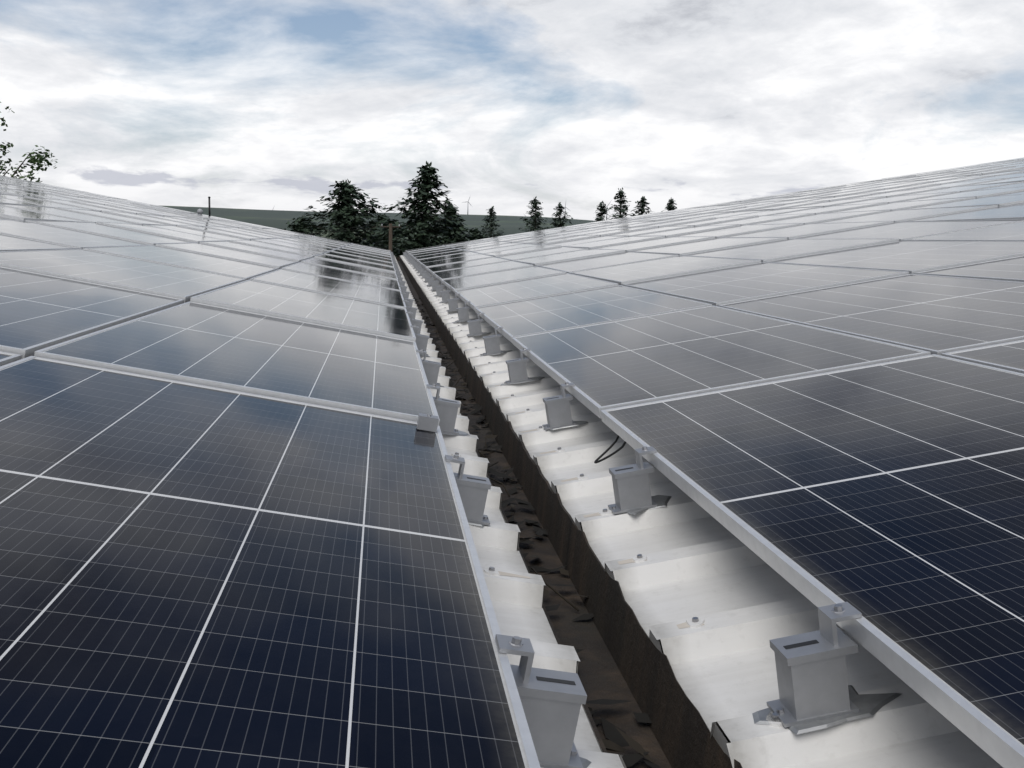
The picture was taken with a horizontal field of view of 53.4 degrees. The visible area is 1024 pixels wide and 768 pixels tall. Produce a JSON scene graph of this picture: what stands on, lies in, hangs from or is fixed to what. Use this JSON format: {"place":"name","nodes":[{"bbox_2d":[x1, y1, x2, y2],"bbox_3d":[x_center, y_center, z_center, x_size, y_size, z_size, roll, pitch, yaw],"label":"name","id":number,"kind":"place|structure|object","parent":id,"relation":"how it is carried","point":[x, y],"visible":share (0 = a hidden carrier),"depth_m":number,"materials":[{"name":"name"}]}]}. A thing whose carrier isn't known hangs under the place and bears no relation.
{"place":"outdoors","nodes":[
{"label":"outdoors","id":0,"kind":"place"},
{"bbox_2d":[282,214,322,236],"bbox_3d":[-12.789,-6.086,62.326,4.897,8.584,4.943,-7,11,-44],"label":"bush","id":1,"kind":"object","parent":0,"point":[299,222],"visible":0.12,"depth_m":61.80,"materials":[{"name":"green plant"}]},
{"bbox_2d":[158,205,730,742],"bbox_3d":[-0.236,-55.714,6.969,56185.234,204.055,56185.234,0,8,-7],"label":"grassy ground","id":2,"kind":"structure","parent":0,"point":[280,219],"depth_m":4391.06,"materials":[{"name":"green plant"}]},
{"bbox_2d":[0,102,57,182],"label":"broadleaf","id":3,"kind":"object","parent":2,"relation":"on","point":[37,161],"visible":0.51,"depth_m":40.36,"materials":[{"name":"green plant"}]},
{"bbox_2d":[298,178,400,254],"bbox_3d":[-9.230,-6.201,57.081,6.058,10.489,6.097,-4,10,-34],"label":"conifer","id":4,"kind":"object","parent":2,"relation":"on","point":[342,210],"visible":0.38,"depth_m":56.21,"materials":[{"name":"green plant"}]},
{"bbox_2d":[302,224,400,251],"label":"power line poles","id":5,"kind":"object","parent":2,"relation":"on","point":[390,226],"visible":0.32,"depth_m":45.16,"materials":[{"name":"brown wood"}]},
{"bbox_2d":[360,213,411,256],"bbox_3d":[-8.018,-6.505,65.167,5.490,8.814,5.935,0,8,-7],"label":"tree","id":6,"kind":"object","parent":2,"relation":"on","point":[380,240],"visible":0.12,"depth_m":64.41,"materials":[{"name":"green plant"}]},
{"bbox_2d":[370,161,463,256],"bbox_3d":[-4.688,-5.978,53.425,5.823,11.316,6.515,4,9,16],"label":"conifer","id":7,"kind":"object","parent":2,"relation":"on","point":[425,230],"visible":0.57,"depth_m":52.86,"materials":[{"name":"green plant"}]},
{"bbox_2d":[432,204,471,245],"bbox_3d":[-3.816,-5.942,59.726,4.951,9.462,4.743,0,8,-7],"label":"conifer","id":8,"kind":"object","parent":2,"relation":"on","point":[456,235],"visible":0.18,"depth_m":58.79,"materials":[{"name":"green plant"}]},
{"bbox_2d":[480,206,504,237],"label":"conifer","id":9,"kind":"object","parent":2,"relation":"on","point":[490,227],"visible":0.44,"depth_m":118.43,"materials":[{"name":"green plant"}]},
{"bbox_2d":[519,196,549,231],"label":"conifer","id":10,"kind":"object","parent":2,"relation":"on","point":[534,223],"visible":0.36,"depth_m":98.33,"materials":[{"name":"green plant"}]},
{"bbox_2d":[550,202,572,228],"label":"conifer","id":11,"kind":"object","parent":2,"relation":"on","point":[557,223],"visible":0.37,"depth_m":101.41,"materials":[{"name":"green plant"}]},
{"bbox_2d":[593,201,609,221],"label":"conifer","id":12,"kind":"object","parent":2,"relation":"on","point":[603,209],"visible":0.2,"depth_m":96.13,"materials":[{"name":"green plant"}]},
{"bbox_2d":[607,187,635,219],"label":"conifer","id":13,"kind":"object","parent":2,"relation":"on","point":[621,201],"visible":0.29,"depth_m":90.03,"materials":[{"name":"green plant"}]},
{"bbox_2d":[632,196,650,215],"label":"conifer","id":14,"kind":"object","parent":2,"relation":"on","point":[642,203],"visible":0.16,"depth_m":92.53,"materials":[{"name":"green plant"}]},
{"bbox_2d":[661,197,676,211],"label":"conifer","id":15,"kind":"object","parent":2,"relation":"on","point":[670,207],"visible":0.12,"depth_m":89.75,"materials":[{"name":"green plant"}]},
{"bbox_2d":[469,228,488,240],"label":"bush","id":16,"kind":"object","parent":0,"point":[475,233],"visible":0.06,"depth_m":73.98,"materials":[{"name":"green plant"}]},
{"bbox_2d":[0,0,1023,220],"label":"sky","id":17,"kind":"structure","parent":0,"point":[238,104],"materials":[{"name":"white"}]},
{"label":"building walls","id":18,"kind":"object","parent":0,"visible":0},
{"bbox_2d":[395,258,625,767],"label":"roof sheet","id":19,"kind":"object","parent":18,"relation":"on","point":[517,606],"visible":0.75,"depth_m":2.11,"materials":[{"name":"white metal"}]},
{"bbox_2d":[197,197,210,215],"bbox_3d":[-9.365,-5.331,31.040,0.458,0.760,0.178,0,8,-7],"label":"vent pipe","id":20,"kind":"object","parent":19,"relation":"on","point":[199,211],"visible":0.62,"depth_m":31.00,"materials":[{"name":"black"}]},
{"bbox_2d":[0,175,540,767],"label":"solar panels","id":21,"kind":"object","parent":19,"relation":"on","point":[234,529],"visible":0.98,"depth_m":1.72,"materials":[{"name":"blue glass"}]},
{"bbox_2d":[417,413,438,431],"bbox_3d":[-0.236,0.107,2.849,0.061,0.048,0.045,0,8,-7],"label":"loose clamp","id":22,"kind":"object","parent":21,"relation":"on","point":[427,422],"visible":1,"depth_m":2.83,"materials":[{"name":"metal"}]},
{"bbox_2d":[389,250,590,767],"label":"mounting brackets","id":23,"kind":"object","parent":19,"relation":"on","point":[552,701],"visible":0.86,"depth_m":1.36,"materials":[{"name":"metal"}]},
{"bbox_2d":[400,254,1002,767],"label":"roof sheet","id":24,"kind":"object","parent":18,"relation":"on","point":[738,596],"visible":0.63,"depth_m":2.07,"materials":[{"name":"white metal"}]},
{"bbox_2d":[395,257,741,767],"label":"valley gutter","id":25,"kind":"object","parent":24,"relation":"attached to","point":[621,656],"visible":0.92,"depth_m":2.30,"materials":[{"name":"metal"}]},
{"bbox_2d":[413,298,659,767],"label":"gutter debris","id":26,"kind":"object","parent":25,"relation":"on","point":[619,739],"visible":0.45,"depth_m":2.56,"materials":[{"name":"black"}]},
{"bbox_2d":[402,250,901,734],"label":"mounting brackets","id":27,"kind":"object","parent":24,"relation":"on","point":[816,691],"visible":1,"depth_m":1.53,"materials":[{"name":"metal"}]},
{"bbox_2d":[406,157,1023,767],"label":"solar panels","id":28,"kind":"object","parent":24,"relation":"on","point":[814,397],"visible":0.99,"depth_m":3.36,"materials":[{"name":"blue glass"}]},
{"bbox_2d":[594,436,626,463],"bbox_3d":[0.301,0.196,3.121,0.097,0.097,0.107,0,8,-7],"label":"cable","id":29,"kind":"object","parent":28,"relation":"hanging from","point":[597,460],"visible":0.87,"depth_m":3.11,"materials":[{"name":"black plastic"}]}
]}

